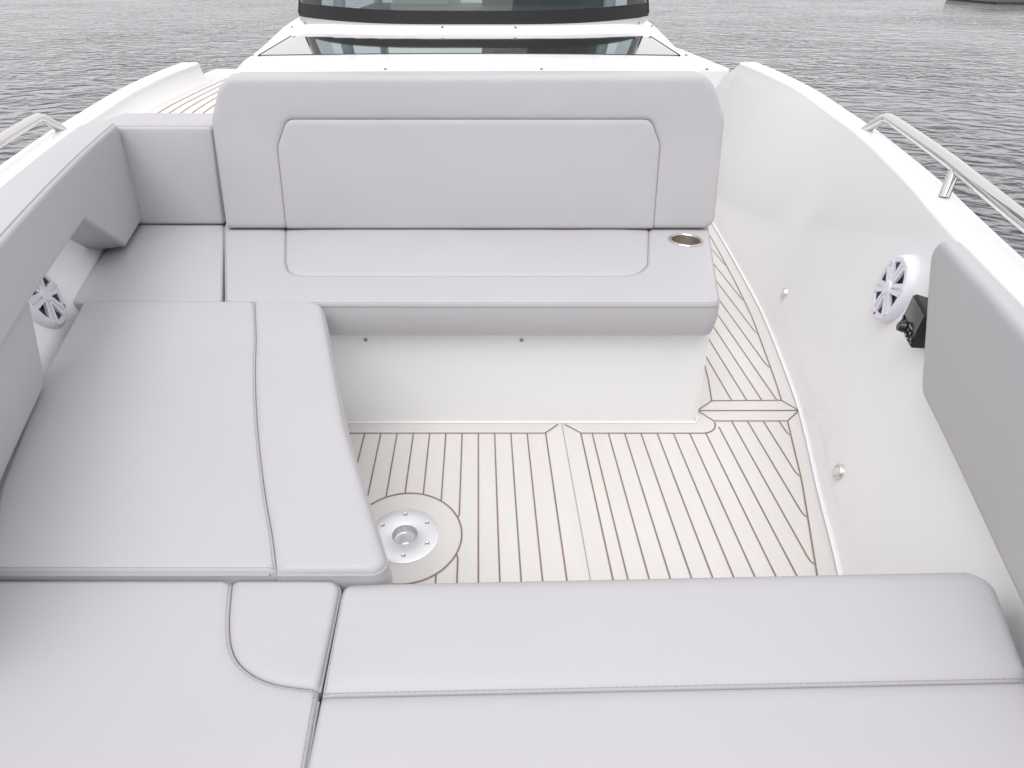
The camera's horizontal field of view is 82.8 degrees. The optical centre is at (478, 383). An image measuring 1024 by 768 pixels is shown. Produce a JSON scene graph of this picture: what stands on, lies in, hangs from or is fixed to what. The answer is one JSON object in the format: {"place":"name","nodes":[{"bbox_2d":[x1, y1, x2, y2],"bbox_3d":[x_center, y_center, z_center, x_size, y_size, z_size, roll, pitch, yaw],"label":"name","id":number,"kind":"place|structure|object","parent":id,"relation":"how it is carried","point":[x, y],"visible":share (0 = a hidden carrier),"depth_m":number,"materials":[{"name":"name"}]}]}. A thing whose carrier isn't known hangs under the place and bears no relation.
{"place":"outdoors","nodes":[
{"label":"outdoors","id":0,"kind":"place"},
{"bbox_2d":[391,0,460,2],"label":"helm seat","id":1,"kind":"object","parent":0,"point":[455,1],"visible":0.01,"depth_m":3.85,"materials":[{"name":"grey"}]},
{"bbox_2d":[0,0,1023,257],"bbox_3d":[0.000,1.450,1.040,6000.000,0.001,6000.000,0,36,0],"label":"water","id":2,"kind":"structure","parent":0,"point":[948,74],"depth_m":15.25,"materials":[{"name":"grey liquid"}]},
{"bbox_2d":[0,0,1023,667],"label":"motor boat","id":3,"kind":"object","parent":2,"relation":"on","point":[742,428],"visible":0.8,"depth_m":1.71,"materials":[{"name":"plastic"}]},
{"bbox_2d":[0,302,43,480],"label":"side cushion","id":4,"kind":"object","parent":3,"relation":"attached to","point":[21,379],"visible":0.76,"depth_m":1.07,"materials":[{"name":"grey leather"}]},
{"bbox_2d":[0,113,67,148],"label":"grab rail","id":5,"kind":"object","parent":3,"relation":"attached to","point":[15,131],"visible":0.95,"depth_m":1.80,"materials":[{"name":"silver metal"}]},
{"bbox_2d":[28,274,66,328],"bbox_3d":[-1.085,-0.205,1.404,0.084,0.172,0.172,-20,39,-6],"label":"loudspeaker","id":6,"kind":"object","parent":3,"relation":"attached to","point":[47,305],"visible":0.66,"depth_m":1.41,"materials":[{"name":"white plastic"}]},
{"bbox_2d":[0,123,141,344],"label":"side bolster cushion","id":7,"kind":"object","parent":3,"relation":"attached to","point":[76,185],"visible":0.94,"depth_m":1.41,"materials":[{"name":"grey leather"}]},
{"bbox_2d":[73,223,224,310],"bbox_3d":[-0.966,-0.360,1.822,0.393,0.103,0.748,-9,37,-12],"label":"corner seat cushion","id":8,"kind":"object","parent":3,"relation":"on","point":[166,263],"visible":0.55,"depth_m":1.71,"materials":[{"name":"grey leather"}]},
{"bbox_2d":[98,113,225,223],"bbox_3d":[-1.060,-0.750,2.014,0.408,0.305,0.274,0,36,0],"label":"corner back cushion","id":9,"kind":"object","parent":8,"relation":"on","point":[172,160],"visible":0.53,"depth_m":1.92,"materials":[{"name":"grey leather"}]},
{"bbox_2d":[0,581,341,767],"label":"bow seat cushion","id":10,"kind":"object","parent":3,"relation":"on","point":[164,674],"visible":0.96,"depth_m":0.73,"materials":[{"name":"grey leather"}]},
{"bbox_2d":[0,301,392,595],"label":"sunpad cushion","id":11,"kind":"object","parent":3,"relation":"on","point":[184,441],"visible":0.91,"depth_m":1.03,"materials":[{"name":"grey leather"}]},
{"bbox_2d":[376,509,438,563],"bbox_3d":[-0.186,0.403,1.479,0.173,0.062,0.173,0,36,0],"label":"table socket","id":12,"kind":"object","parent":3,"relation":"attached to","point":[409,536],"visible":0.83,"depth_m":1.47,"materials":[{"name":"silver metal"}]},
{"bbox_2d":[224,223,719,335],"bbox_3d":[-0.044,-0.351,1.804,1.687,0.106,0.614,0,36,0],"label":"console seat cushion","id":13,"kind":"object","parent":3,"relation":"on","point":[502,281],"visible":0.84,"depth_m":1.65,"materials":[{"name":"grey leather"}]},
{"bbox_2d":[212,70,723,227],"bbox_3d":[-0.029,-0.758,1.895,1.645,0.455,0.197,0,36,0],"label":"console back cushion","id":14,"kind":"object","parent":13,"relation":"on","point":[468,149],"visible":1,"depth_m":1.84,"materials":[{"name":"grey leather"}]},
{"bbox_2d":[668,233,702,246],"bbox_3d":[0.671,-0.432,1.901,0.109,0.089,0.109,0,36,0],"label":"cup holder","id":15,"kind":"object","parent":13,"relation":"in","point":[684,239],"visible":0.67,"depth_m":1.91,"materials":[{"name":"silver metal"}]},
{"bbox_2d":[308,573,1023,767],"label":"bow seat cushion","id":16,"kind":"object","parent":3,"relation":"on","point":[923,670],"visible":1,"depth_m":0.73,"materials":[{"name":"grey leather"}]},
{"bbox_2d":[780,288,787,298],"bbox_3d":[1.184,-0.352,2.247,0.017,0.043,0.043,15,38,9],"label":"courtesy light","id":17,"kind":"object","parent":3,"relation":"attached to","point":[783,293],"visible":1,"depth_m":2.23,"materials":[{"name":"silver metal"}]},
{"bbox_2d":[832,464,843,479],"bbox_3d":[0.931,0.227,1.500,0.017,0.043,0.043,15,38,9],"label":"courtesy light","id":18,"kind":"object","parent":3,"relation":"attached to","point":[838,472],"visible":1,"depth_m":1.49,"materials":[{"name":"silver metal"}]},
{"bbox_2d":[871,254,918,323],"bbox_3d":[1.054,-0.232,1.437,0.084,0.172,0.172,13,37,10],"label":"loudspeaker","id":19,"kind":"object","parent":3,"relation":"attached to","point":[895,286],"visible":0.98,"depth_m":1.41,"materials":[{"name":"white plastic"}]},
{"bbox_2d":[896,294,927,347],"bbox_3d":[0.961,-0.133,1.255,0.071,0.080,0.123,-2,36,-2],"label":"media remote","id":20,"kind":"object","parent":3,"relation":"attached to","point":[911,325],"visible":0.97,"depth_m":1.25,"materials":[{"name":"black plastic"}]},
{"bbox_2d":[861,113,1023,232],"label":"grab rail","id":21,"kind":"object","parent":3,"relation":"attached to","point":[1005,206],"visible":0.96,"depth_m":1.43,"materials":[{"name":"silver metal"}]},
{"bbox_2d":[923,241,1023,604],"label":"side pad","id":22,"kind":"object","parent":3,"relation":"attached to","point":[973,380],"visible":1,"depth_m":0.98,"materials":[{"name":"grey leather"}]},
{"bbox_2d":[953,0,1023,4],"bbox_3d":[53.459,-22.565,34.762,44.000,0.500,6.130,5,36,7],"label":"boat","id":23,"kind":"object","parent":2,"relation":"on","point":[1018,2],"visible":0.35,"depth_m":35.67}
]}

